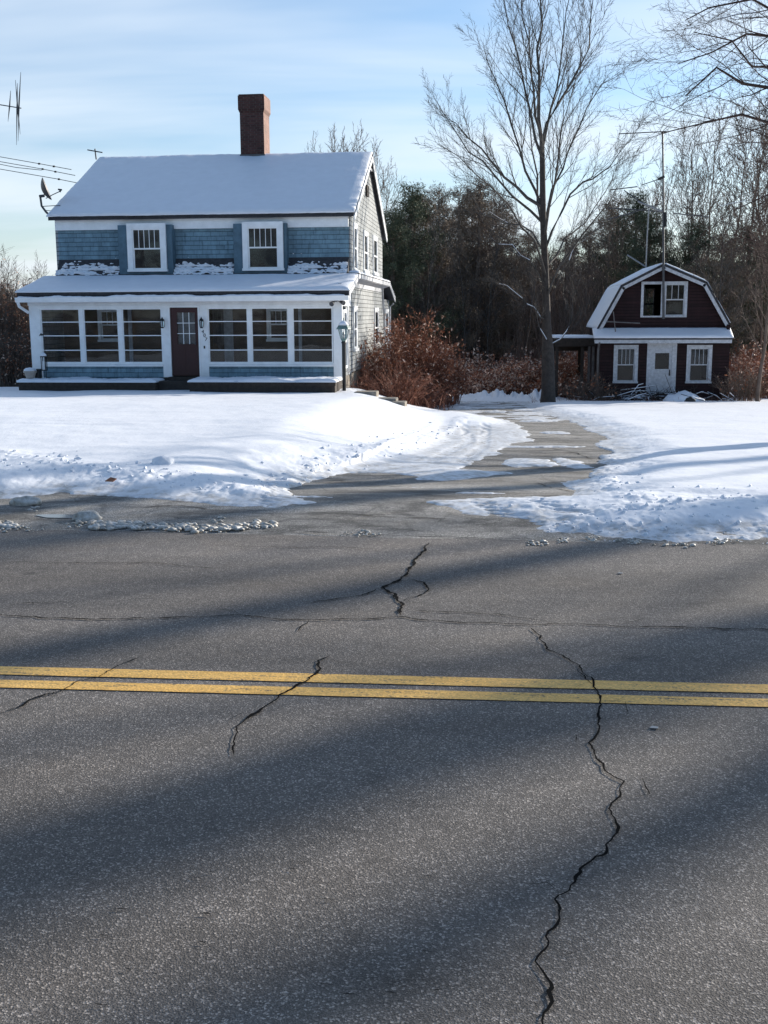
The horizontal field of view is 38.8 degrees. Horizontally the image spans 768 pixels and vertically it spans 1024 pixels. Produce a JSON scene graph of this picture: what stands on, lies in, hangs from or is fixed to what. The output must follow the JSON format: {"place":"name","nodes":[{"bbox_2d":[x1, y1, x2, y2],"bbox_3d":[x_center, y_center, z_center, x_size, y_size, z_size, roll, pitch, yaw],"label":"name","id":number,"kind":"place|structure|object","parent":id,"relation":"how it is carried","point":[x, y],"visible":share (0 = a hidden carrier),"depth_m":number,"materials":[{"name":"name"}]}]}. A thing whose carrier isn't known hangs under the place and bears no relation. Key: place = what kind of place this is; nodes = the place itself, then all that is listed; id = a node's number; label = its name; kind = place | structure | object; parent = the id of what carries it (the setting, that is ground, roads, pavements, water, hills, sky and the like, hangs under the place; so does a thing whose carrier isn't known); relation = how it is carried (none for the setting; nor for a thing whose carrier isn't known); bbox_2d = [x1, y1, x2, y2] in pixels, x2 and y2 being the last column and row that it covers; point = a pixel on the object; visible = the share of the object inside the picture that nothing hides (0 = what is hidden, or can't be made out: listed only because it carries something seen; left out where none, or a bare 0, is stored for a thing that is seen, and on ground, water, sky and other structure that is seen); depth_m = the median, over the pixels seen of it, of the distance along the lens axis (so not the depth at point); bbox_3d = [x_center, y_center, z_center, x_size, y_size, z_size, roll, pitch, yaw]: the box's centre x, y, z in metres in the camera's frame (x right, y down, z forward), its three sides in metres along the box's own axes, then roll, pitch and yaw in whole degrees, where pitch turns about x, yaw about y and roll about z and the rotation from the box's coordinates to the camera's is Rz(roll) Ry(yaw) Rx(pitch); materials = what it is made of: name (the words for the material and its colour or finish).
{"place":"outdoors","nodes":[
{"label":"outdoors","id":0,"kind":"place"},
{"bbox_2d":[0,529,767,1023],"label":"road","id":1,"kind":"structure","parent":0,"point":[356,847],"depth_m":3.95,"materials":[{"name":"asphalt"}]},
{"bbox_2d":[0,666,767,692],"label":"line","id":2,"kind":"object","parent":1,"relation":"on","point":[474,681],"visible":1,"depth_m":5.12,"materials":[{"name":"paint"}]},
{"bbox_2d":[0,680,767,706],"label":"line","id":3,"kind":"object","parent":1,"relation":"on","point":[557,697],"visible":1,"depth_m":4.94,"materials":[{"name":"paint"}]},
{"bbox_2d":[1,543,767,1023],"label":"road crack","id":4,"kind":"object","parent":1,"relation":"on","point":[549,989],"visible":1,"depth_m":4.86,"materials":[{"name":"asphalt"}]},
{"bbox_2d":[0,402,767,544],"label":"driveway","id":5,"kind":"structure","parent":0,"point":[404,497],"depth_m":9.82,"materials":[{"name":"asphalt"}]},
{"bbox_2d":[9,496,41,505],"bbox_3d":[-3.262,-0.101,9.920,0.301,0.102,0.168,1,10,6],"label":"ice lump","id":6,"kind":"object","parent":5,"relation":"on","point":[25,501],"visible":1,"depth_m":9.86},
{"bbox_2d":[72,510,101,520],"bbox_3d":[-2.500,0.035,9.190,0.266,0.094,0.140,1,10,6],"label":"ice lump","id":7,"kind":"object","parent":5,"relation":"on","point":[88,515],"visible":0.78,"depth_m":9.15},
{"bbox_2d":[0,506,738,547],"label":"slush clods","id":8,"kind":"object","parent":5,"relation":"on","point":[192,528],"visible":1,"depth_m":8.81,"materials":[{"name":"snow"}]},
{"bbox_2d":[0,387,767,543],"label":"snow","id":9,"kind":"structure","parent":5,"relation":"on","point":[685,449],"depth_m":14.13,"materials":[{"name":"snow"}]},
{"bbox_2d":[0,324,31,386],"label":"tangled shrub","id":10,"kind":"object","parent":9,"relation":"on","point":[7,362],"visible":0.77,"depth_m":37.31,"materials":[{"name":"brown plant"}]},
{"bbox_2d":[0,270,31,386],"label":"tangled shrub","id":11,"kind":"object","parent":9,"relation":"on","point":[9,325],"visible":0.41,"depth_m":39.90,"materials":[{"name":"brown plant"}]},
{"bbox_2d":[16,377,164,390],"bbox_3d":[-8.684,-3.768,32.352,4.206,0.463,0.911,1,10,6],"label":"raised planter","id":12,"kind":"object","parent":9,"relation":"on","point":[70,384],"visible":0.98,"depth_m":31.98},
{"bbox_2d":[157,377,195,389],"bbox_3d":[-6.016,-3.785,32.272,1.622,0.400,0.685,1,10,6],"label":"doorstep","id":13,"kind":"object","parent":9,"relation":"on","point":[175,383],"visible":0.5,"depth_m":31.97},
{"bbox_2d":[187,376,341,392],"bbox_3d":[-3.369,-3.612,31.364,4.242,0.558,1.512,1,10,6],"label":"raised planter","id":14,"kind":"object","parent":9,"relation":"on","point":[275,384],"visible":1,"depth_m":30.69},
{"bbox_2d":[336,317,350,390],"bbox_3d":[-1.140,-4.444,30.986,0.388,2.140,0.388,5,12,28],"label":"lamp post","id":15,"kind":"object","parent":9,"relation":"on","point":[343,324],"visible":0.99,"depth_m":30.92,"materials":[{"name":"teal metal"}]},
{"bbox_2d":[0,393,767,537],"bbox_3d":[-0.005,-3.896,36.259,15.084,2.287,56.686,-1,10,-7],"label":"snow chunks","id":16,"kind":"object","parent":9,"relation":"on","point":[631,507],"visible":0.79,"depth_m":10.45,"materials":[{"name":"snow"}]},
{"bbox_2d":[356,330,426,398],"bbox_3d":[0.017,-4.924,36.498,3.214,2.479,3.173,-7,12,-32],"label":"leafy shrub","id":17,"kind":"object","parent":9,"relation":"on","point":[386,361],"visible":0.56,"depth_m":36.06,"materials":[{"name":"brown plant"}]},
{"bbox_2d":[346,360,444,404],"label":"bare canes","id":18,"kind":"object","parent":9,"relation":"on","point":[391,392],"visible":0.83,"depth_m":33.30,"materials":[{"name":"brown plant"}]},
{"bbox_2d":[361,303,480,406],"bbox_3d":[0.922,-5.521,38.335,5.049,3.584,5.176,1,10,6],"label":"leafy shrub","id":19,"kind":"object","parent":9,"relation":"on","point":[425,350],"visible":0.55,"depth_m":37.70,"materials":[{"name":"brown plant"}]},
{"bbox_2d":[384,376,462,408],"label":"bare canes","id":20,"kind":"object","parent":9,"relation":"on","point":[428,399],"visible":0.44,"depth_m":34.74,"materials":[{"name":"brown plant"}]},
{"bbox_2d":[425,348,482,404],"bbox_3d":[2.265,-5.144,40.413,3.025,2.299,3.526,1,10,6],"label":"leafy shrub","id":21,"kind":"object","parent":9,"relation":"on","point":[460,383],"visible":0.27,"depth_m":39.85,"materials":[{"name":"brown plant"}]},
{"bbox_2d":[570,375,735,400],"bbox_3d":[10.204,-4.661,41.196,6.236,1.123,2.435,1,10,6],"label":"brush pile","id":22,"kind":"object","parent":9,"relation":"on","point":[641,396],"visible":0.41,"depth_m":41.02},
{"bbox_2d":[731,221,767,400],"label":"young tree","id":23,"kind":"object","parent":9,"relation":"on","point":[758,386],"visible":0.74,"depth_m":40.28,"materials":[{"name":"brown plant"}]},
{"bbox_2d":[452,358,505,394],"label":"shrub","id":24,"kind":"object","parent":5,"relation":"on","point":[476,389],"visible":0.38,"depth_m":46.04,"materials":[{"name":"brown plant"}]},
{"bbox_2d":[466,361,536,394],"bbox_3d":[4.965,-5.623,46.494,3.508,1.713,2.993,1,10,6],"label":"shrub","id":25,"kind":"object","parent":5,"relation":"on","point":[499,386],"visible":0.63,"depth_m":46.00,"materials":[{"name":"brown plant"}]},
{"bbox_2d":[493,357,574,394],"bbox_3d":[6.364,-5.697,46.407,3.538,1.878,3.063,1,10,6],"label":"shrub","id":26,"kind":"object","parent":5,"relation":"on","point":[526,373],"visible":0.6,"depth_m":46.03,"materials":[{"name":"brown plant"}]},
{"bbox_2d":[517,368,590,397],"bbox_3d":[7.243,-5.356,45.281,3.488,1.497,2.974,5,12,28],"label":"shrub","id":27,"kind":"object","parent":5,"relation":"on","point":[560,380],"visible":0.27,"depth_m":45.01,"materials":[{"name":"brown plant"}]},
{"bbox_2d":[524,352,587,396],"bbox_3d":[7.632,-5.973,47.296,3.672,2.188,3.375,1,10,6],"label":"shrub","id":28,"kind":"object","parent":5,"relation":"on","point":[563,365],"visible":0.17,"depth_m":46.88,"materials":[{"name":"brown plant"}]},
{"bbox_2d":[559,371,611,400],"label":"twiggy shrub","id":29,"kind":"object","parent":5,"relation":"on","point":[584,388],"visible":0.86,"depth_m":41.33,"materials":[{"name":"brown plant"}]},
{"bbox_2d":[576,379,627,400],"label":"twiggy shrub","id":30,"kind":"object","parent":5,"relation":"on","point":[600,395],"visible":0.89,"depth_m":41.03,"materials":[{"name":"brown plant"}]},
{"bbox_2d":[706,355,761,400],"bbox_3d":[13.153,-4.957,40.869,2.262,1.843,1.674,1,10,6],"label":"twiggy shrub","id":31,"kind":"object","parent":5,"relation":"on","point":[735,387],"visible":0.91,"depth_m":40.83,"materials":[{"name":"brown plant"}]},
{"bbox_2d":[727,344,767,396],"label":"shrub","id":32,"kind":"object","parent":5,"relation":"on","point":[738,364],"visible":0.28,"depth_m":46.09,"materials":[{"name":"brown plant"}]},
{"bbox_2d":[0,0,767,298],"label":"sky","id":33,"kind":"structure","parent":0,"point":[114,78],"materials":[{"name":"blue"}]},
{"bbox_3d":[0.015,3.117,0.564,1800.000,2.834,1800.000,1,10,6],"label":"ground","id":34,"kind":"structure","parent":0,"visible":0},
{"bbox_2d":[15,94,395,388],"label":"blue house","id":35,"kind":"structure","parent":34,"relation":"on","point":[255,257],"depth_m":33.95,"materials":[{"name":"wood"}]},
{"bbox_2d":[40,309,81,362],"bbox_3d":[-9.705,-5.295,32.805,1.220,1.615,0.053,1,10,6],"label":"porch window","id":36,"kind":"structure","parent":35,"relation":"in","point":[43,350],"depth_m":32.78,"materials":[{"name":"white paint"}]},
{"bbox_2d":[83,308,119,362],"bbox_3d":[-8.455,-5.277,32.677,1.079,1.615,0.053,1,10,6],"label":"porch window","id":37,"kind":"structure","parent":35,"relation":"in","point":[85,335],"depth_m":32.65,"materials":[{"name":"white paint"}]},
{"bbox_2d":[97,310,117,341],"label":"inner window","id":38,"kind":"structure","parent":35,"relation":"in","point":[99,312],"depth_m":34.72,"materials":[{"name":"white paint"}]},
{"bbox_2d":[121,308,162,362],"bbox_3d":[-7.198,-5.260,32.549,1.218,1.615,0.053,1,10,6],"label":"porch window","id":39,"kind":"structure","parent":35,"relation":"in","point":[123,321],"depth_m":32.54,"materials":[{"name":"white paint"}]},
{"bbox_2d":[133,231,160,267],"bbox_3d":[-7.334,-8.152,33.841,0.980,1.261,0.003,1,10,6],"label":"window back","id":40,"kind":"structure","parent":35,"relation":"in","point":[143,258],"depth_m":33.89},
{"bbox_2d":[126,223,167,271],"bbox_3d":[-7.341,-8.185,33.761,1.270,1.456,0.130,1,10,6],"label":"window","id":41,"kind":"structure","parent":35,"relation":"in","point":[130,227],"depth_m":33.73,"materials":[{"name":"white paint"}]},
{"bbox_2d":[170,308,199,375],"bbox_3d":[-5.913,-5.059,32.414,0.831,1.995,0.165,1,10,6],"label":"front door","id":42,"kind":"structure","parent":35,"relation":"in","point":[185,354],"depth_m":32.44,"materials":[{"name":"red paint"}]},
{"bbox_2d":[207,308,248,362],"bbox_3d":[-4.606,-5.224,32.284,1.206,1.615,0.053,1,10,6],"label":"porch window","id":43,"kind":"structure","parent":35,"relation":"in","point":[209,335],"depth_m":32.27,"materials":[{"name":"white paint"}]},
{"bbox_2d":[250,248,276,266],"bbox_3d":[-3.702,-8.102,33.469,1.010,1.261,0.003,1,10,6],"label":"window pane","id":44,"kind":"structure","parent":35,"relation":"in","point":[259,257],"depth_m":33.52,"materials":[{"name":"glass"}]},
{"bbox_2d":[242,221,284,270],"bbox_3d":[-3.709,-8.135,33.390,1.300,1.456,0.130,1,10,6],"label":"window","id":45,"kind":"structure","parent":35,"relation":"in","point":[278,225],"depth_m":33.36,"materials":[{"name":"white paint"}]},
{"bbox_2d":[251,307,288,362],"bbox_3d":[-3.355,-5.207,32.156,1.117,1.615,0.053,1,10,6],"label":"porch window","id":46,"kind":"structure","parent":35,"relation":"in","point":[252,321],"depth_m":32.13,"materials":[{"name":"white paint"}]},
{"bbox_2d":[266,309,287,341],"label":"inner window","id":47,"kind":"structure","parent":35,"relation":"in","point":[268,311],"depth_m":34.17,"materials":[{"name":"white paint"}]},
{"bbox_2d":[292,307,333,362],"bbox_3d":[-2.087,-5.190,32.026,1.195,1.615,0.053,1,10,6],"label":"porch window","id":48,"kind":"structure","parent":35,"relation":"in","point":[293,308],"depth_m":31.99,"materials":[{"name":"white paint"}]},
{"bbox_2d":[353,306,358,351],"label":"window","id":49,"kind":"structure","parent":35,"relation":"in","point":[355,308],"depth_m":34.91,"materials":[{"name":"white paint"}]},
{"bbox_2d":[353,222,359,270],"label":"window","id":50,"kind":"structure","parent":35,"relation":"in","point":[355,226],"depth_m":34.64,"materials":[{"name":"white paint"}]},
{"bbox_2d":[363,230,369,273],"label":"window","id":51,"kind":"structure","parent":35,"relation":"in","point":[365,234],"depth_m":37.28,"materials":[{"name":"white paint"}]},
{"bbox_2d":[359,139,411,212],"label":"bare tree","id":52,"kind":"object","parent":34,"relation":"on","point":[375,160],"visible":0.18,"depth_m":70.33,"materials":[{"name":"brown plant"}]},
{"bbox_2d":[347,365,463,410],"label":"dry weeds","id":53,"kind":"object","parent":34,"relation":"on","point":[443,406],"visible":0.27,"depth_m":34.32,"materials":[{"name":"brown plant"}]},
{"bbox_2d":[382,206,447,348],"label":"pine tree","id":54,"kind":"object","parent":34,"relation":"on","point":[394,236],"visible":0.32,"depth_m":52.48,"materials":[{"name":"green plant"}]},
{"bbox_2d":[382,177,465,354],"bbox_3d":[1.491,-11.174,55.221,5.527,11.005,5.966,1,10,6],"label":"pine tree","id":55,"kind":"object","parent":34,"relation":"on","point":[416,216],"visible":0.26,"depth_m":54.15,"materials":[{"name":"green plant"}]},
{"bbox_2d":[390,196,459,335],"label":"bare tree","id":56,"kind":"object","parent":34,"relation":"on","point":[435,241],"visible":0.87,"depth_m":52.62,"materials":[{"name":"plant"}]},
{"bbox_2d":[407,231,459,349],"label":"bare tree","id":57,"kind":"object","parent":34,"relation":"on","point":[435,292],"visible":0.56,"depth_m":54.24,"materials":[{"name":"brown plant"}]},
{"bbox_2d":[382,188,494,361],"bbox_3d":[2.465,-11.301,56.889,6.975,10.960,6.180,1,10,7],"label":"pine tree","id":58,"kind":"object","parent":34,"relation":"on","point":[431,200],"visible":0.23,"depth_m":56.22,"materials":[{"name":"green plant"}]},
{"bbox_2d":[419,179,485,351],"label":"pine tree","id":59,"kind":"object","parent":34,"relation":"on","point":[442,202],"visible":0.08,"depth_m":63.68,"materials":[{"name":"green plant"}]},
{"bbox_2d":[420,182,519,359],"bbox_3d":[4.226,-12.861,62.846,6.163,12.024,6.956,-6,12,-30],"label":"pine tree","id":60,"kind":"object","parent":34,"relation":"on","point":[454,193],"visible":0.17,"depth_m":61.55,"materials":[{"name":"green plant"}]},
{"bbox_2d":[442,210,502,365],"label":"bare tree","id":61,"kind":"object","parent":34,"relation":"on","point":[462,302],"visible":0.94,"depth_m":54.63,"materials":[{"name":"brown plant"}]},
{"bbox_2d":[429,176,540,366],"bbox_3d":[4.997,-12.521,60.378,6.272,12.237,7.079,8,13,39],"label":"pine tree","id":62,"kind":"object","parent":34,"relation":"on","point":[501,309],"visible":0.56,"depth_m":60.01,"materials":[{"name":"green plant"}]},
{"bbox_2d":[457,216,521,358],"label":"bare tree","id":63,"kind":"object","parent":34,"relation":"on","point":[488,320],"visible":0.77,"depth_m":56.46,"materials":[{"name":"brown plant"}]},
{"bbox_2d":[455,167,532,373],"bbox_3d":[5.813,-12.618,60.184,3.997,12.370,2.950,8,13,38],"label":"tree","id":64,"kind":"object","parent":34,"relation":"on","point":[494,222],"visible":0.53,"depth_m":59.46,"materials":[{"name":"brown plant"}]},
{"bbox_2d":[452,193,553,365],"bbox_3d":[6.732,-13.039,64.622,6.600,11.705,7.449,1,10,8],"label":"pine tree","id":65,"kind":"object","parent":34,"relation":"on","point":[522,236],"visible":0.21,"depth_m":63.19,"materials":[{"name":"green plant"}]},
{"bbox_2d":[486,230,573,360],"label":"pine tree","id":66,"kind":"object","parent":34,"relation":"on","point":[527,244],"visible":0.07,"depth_m":71.14,"materials":[{"name":"green plant"}]},
{"bbox_2d":[510,217,555,369],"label":"bare tree","id":67,"kind":"object","parent":34,"relation":"on","point":[530,319],"visible":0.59,"depth_m":56.69,"materials":[{"name":"brown plant"}]},
{"bbox_2d":[414,0,665,402],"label":"maple tree","id":68,"kind":"object","parent":34,"relation":"on","point":[548,381],"visible":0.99,"depth_m":38.00,"materials":[{"name":"brown plant"}]},
{"bbox_2d":[532,230,589,355],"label":"pine tree","id":69,"kind":"object","parent":34,"relation":"on","point":[559,257],"visible":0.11,"depth_m":72.90,"materials":[{"name":"green plant"}]},
{"bbox_2d":[551,238,581,358],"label":"bare tree","id":70,"kind":"object","parent":34,"relation":"on","point":[568,299],"visible":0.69,"depth_m":60.13,"materials":[{"name":"brown plant"}]},
{"bbox_2d":[536,222,606,340],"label":"pine tree","id":71,"kind":"object","parent":34,"relation":"on","point":[587,247],"visible":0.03,"depth_m":71.18,"materials":[{"name":"green plant"}]},
{"bbox_2d":[567,242,601,334],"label":"bare tree","id":72,"kind":"object","parent":34,"relation":"on","point":[582,278],"visible":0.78,"depth_m":55.58,"materials":[{"name":"brown plant"}]},
{"bbox_2d":[419,243,767,388],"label":"woodland understorey","id":73,"kind":"object","parent":34,"relation":"on","point":[538,346],"visible":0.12,"depth_m":62.57,"materials":[{"name":"plant"}]},
{"bbox_2d":[557,189,651,333],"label":"pine tree","id":74,"kind":"object","parent":34,"relation":"on","point":[607,209],"visible":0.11,"depth_m":69.02,"materials":[{"name":"green plant"}]},
{"bbox_2d":[581,182,632,324],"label":"bare tree","id":75,"kind":"object","parent":34,"relation":"on","point":[611,255],"visible":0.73,"depth_m":57.26,"materials":[{"name":"brown plant"}]},
{"bbox_2d":[582,214,634,317],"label":"bare tree","id":76,"kind":"object","parent":34,"relation":"on","point":[603,258],"visible":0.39,"depth_m":61.61,"materials":[{"name":"brown plant"}]},
{"bbox_2d":[595,212,636,301],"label":"bare tree","id":77,"kind":"object","parent":34,"relation":"on","point":[615,265],"visible":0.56,"depth_m":58.05,"materials":[{"name":"brown plant"}]},
{"bbox_2d":[579,187,670,332],"bbox_3d":[14.728,-12.891,63.685,5.895,11.738,6.364,5,12,28],"label":"pine tree","id":78,"kind":"object","parent":34,"relation":"on","point":[636,205],"visible":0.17,"depth_m":62.58,"materials":[{"name":"green plant"}]},
{"bbox_2d":[552,263,733,399],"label":"maroon cottage","id":79,"kind":"structure","parent":34,"relation":"on","point":[684,344],"depth_m":41.51,"materials":[{"name":"wood"}]},
{"bbox_2d":[612,345,638,382],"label":"window","id":80,"kind":"structure","parent":79,"relation":"in","point":[623,354],"depth_m":41.65,"materials":[{"name":"white paint"}]},
{"bbox_2d":[608,186,708,267],"bbox_3d":[10.680,-11.118,42.526,3.923,3.114,0.253,1,10,6],"label":"roof antenna","id":81,"kind":"object","parent":79,"relation":"on","point":[648,210],"visible":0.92,"depth_m":42.52,"materials":[{"name":"metal"}]},
{"bbox_2d":[651,344,671,392],"bbox_3d":[10.568,-5.447,41.516,0.731,1.874,0.090,1,10,6],"label":"cottage door","id":82,"kind":"structure","parent":79,"relation":"in","point":[658,375],"depth_m":41.53,"materials":[{"name":"white paint"}]},
{"bbox_2d":[620,131,703,318],"bbox_3d":[10.264,-10.662,40.720,3.179,6.809,0.140,1,10,6],"label":"mast antenna","id":83,"kind":"object","parent":79,"relation":"attached to","point":[664,216],"visible":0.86,"depth_m":40.65,"materials":[{"name":"metal"}]},
{"bbox_2d":[640,281,687,316],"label":"upper window","id":84,"kind":"structure","parent":79,"relation":"in","point":[685,283],"depth_m":41.40,"materials":[{"name":"white paint"}]},
{"bbox_2d":[685,345,712,382],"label":"window","id":85,"kind":"structure","parent":79,"relation":"in","point":[696,354],"depth_m":41.37,"materials":[{"name":"white paint"}]},
{"bbox_2d":[599,211,687,315],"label":"pine tree","id":86,"kind":"object","parent":34,"relation":"on","point":[652,231],"visible":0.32,"depth_m":56.95,"materials":[{"name":"green plant"}]},
{"bbox_2d":[626,144,699,295],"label":"bare tree","id":87,"kind":"object","parent":34,"relation":"on","point":[665,195],"visible":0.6,"depth_m":56.44,"materials":[{"name":"brown plant"}]},
{"bbox_2d":[584,0,767,316],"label":"overhanging tree","id":88,"kind":"object","parent":34,"relation":"on","point":[742,82],"visible":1,"depth_m":19.10,"materials":[{"name":"brown plant"}]},
{"bbox_2d":[663,390,704,401],"bbox_3d":[11.093,-4.190,40.460,1.535,0.641,0.850,-2,10,-12],"label":"snow heap","id":89,"kind":"object","parent":34,"relation":"on","point":[675,397],"visible":0.43,"depth_m":40.23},
{"bbox_2d":[652,101,719,284],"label":"bare tree","id":90,"kind":"object","parent":34,"relation":"on","point":[685,168],"visible":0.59,"depth_m":57.59,"materials":[{"name":"brown plant"}]},
{"bbox_2d":[655,143,722,269],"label":"bare tree","id":91,"kind":"object","parent":34,"relation":"on","point":[687,199],"visible":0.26,"depth_m":70.33,"materials":[{"name":"brown plant"}]},
{"bbox_2d":[649,220,748,365],"bbox_3d":[16.605,-10.702,57.658,6.137,9.432,5.685,-8,13,-37],"label":"pine tree","id":92,"kind":"object","parent":34,"relation":"on","point":[688,257],"visible":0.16,"depth_m":56.76,"materials":[{"name":"green plant"}]},
{"bbox_2d":[670,135,732,268],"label":"bare tree","id":93,"kind":"object","parent":34,"relation":"on","point":[698,191],"visible":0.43,"depth_m":64.95,"materials":[{"name":"brown plant"}]},
{"bbox_2d":[656,93,749,281],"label":"bare tree","id":94,"kind":"object","parent":34,"relation":"on","point":[719,138],"visible":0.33,"depth_m":65.34,"materials":[{"name":"brown plant"}]},
{"bbox_2d":[679,81,767,302],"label":"bare tree","id":95,"kind":"object","parent":34,"relation":"on","point":[731,190],"visible":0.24,"depth_m":62.04,"materials":[{"name":"brown plant"}]},
{"bbox_2d":[686,191,761,341],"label":"bare tree","id":96,"kind":"object","parent":34,"relation":"on","point":[725,270],"visible":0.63,"depth_m":47.40,"materials":[{"name":"brown plant"}]},
{"bbox_2d":[681,106,767,315],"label":"bare tree","id":97,"kind":"object","parent":34,"relation":"on","point":[742,146],"visible":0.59,"depth_m":56.24,"materials":[{"name":"brown plant"}]},
{"bbox_2d":[682,230,767,366],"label":"pine tree","id":98,"kind":"object","parent":34,"relation":"on","point":[737,292],"visible":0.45,"depth_m":52.81,"materials":[{"name":"green plant"}]},
{"bbox_2d":[700,222,767,357],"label":"pine tree","id":99,"kind":"object","parent":34,"relation":"on","point":[759,284],"visible":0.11,"depth_m":58.58,"materials":[{"name":"green plant"}]},
{"bbox_2d":[711,129,767,306],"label":"bare tree","id":100,"kind":"object","parent":34,"relation":"on","point":[760,227],"visible":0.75,"depth_m":47.33,"materials":[{"name":"brown plant"}]},
{"bbox_2d":[713,98,767,348],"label":"bare tree","id":101,"kind":"object","parent":34,"relation":"on","point":[750,170],"visible":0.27,"depth_m":58.03,"materials":[{"name":"brown plant"}]},
{"bbox_2d":[725,354,767,400],"bbox_3d":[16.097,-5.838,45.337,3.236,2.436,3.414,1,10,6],"label":"shrub","id":102,"kind":"object","parent":34,"relation":"on","point":[754,372],"visible":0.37,"depth_m":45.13,"materials":[{"name":"brown plant"}]},
{"bbox_2d":[728,231,767,362],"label":"pine tree","id":103,"kind":"object","parent":34,"relation":"on","point":[751,309],"visible":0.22,"depth_m":55.05,"materials":[{"name":"green plant"}]},
{"bbox_2d":[741,182,767,355],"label":"bare tree","id":104,"kind":"object","parent":34,"relation":"on","point":[760,338],"visible":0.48,"depth_m":48.91,"materials":[{"name":"brown plant"}]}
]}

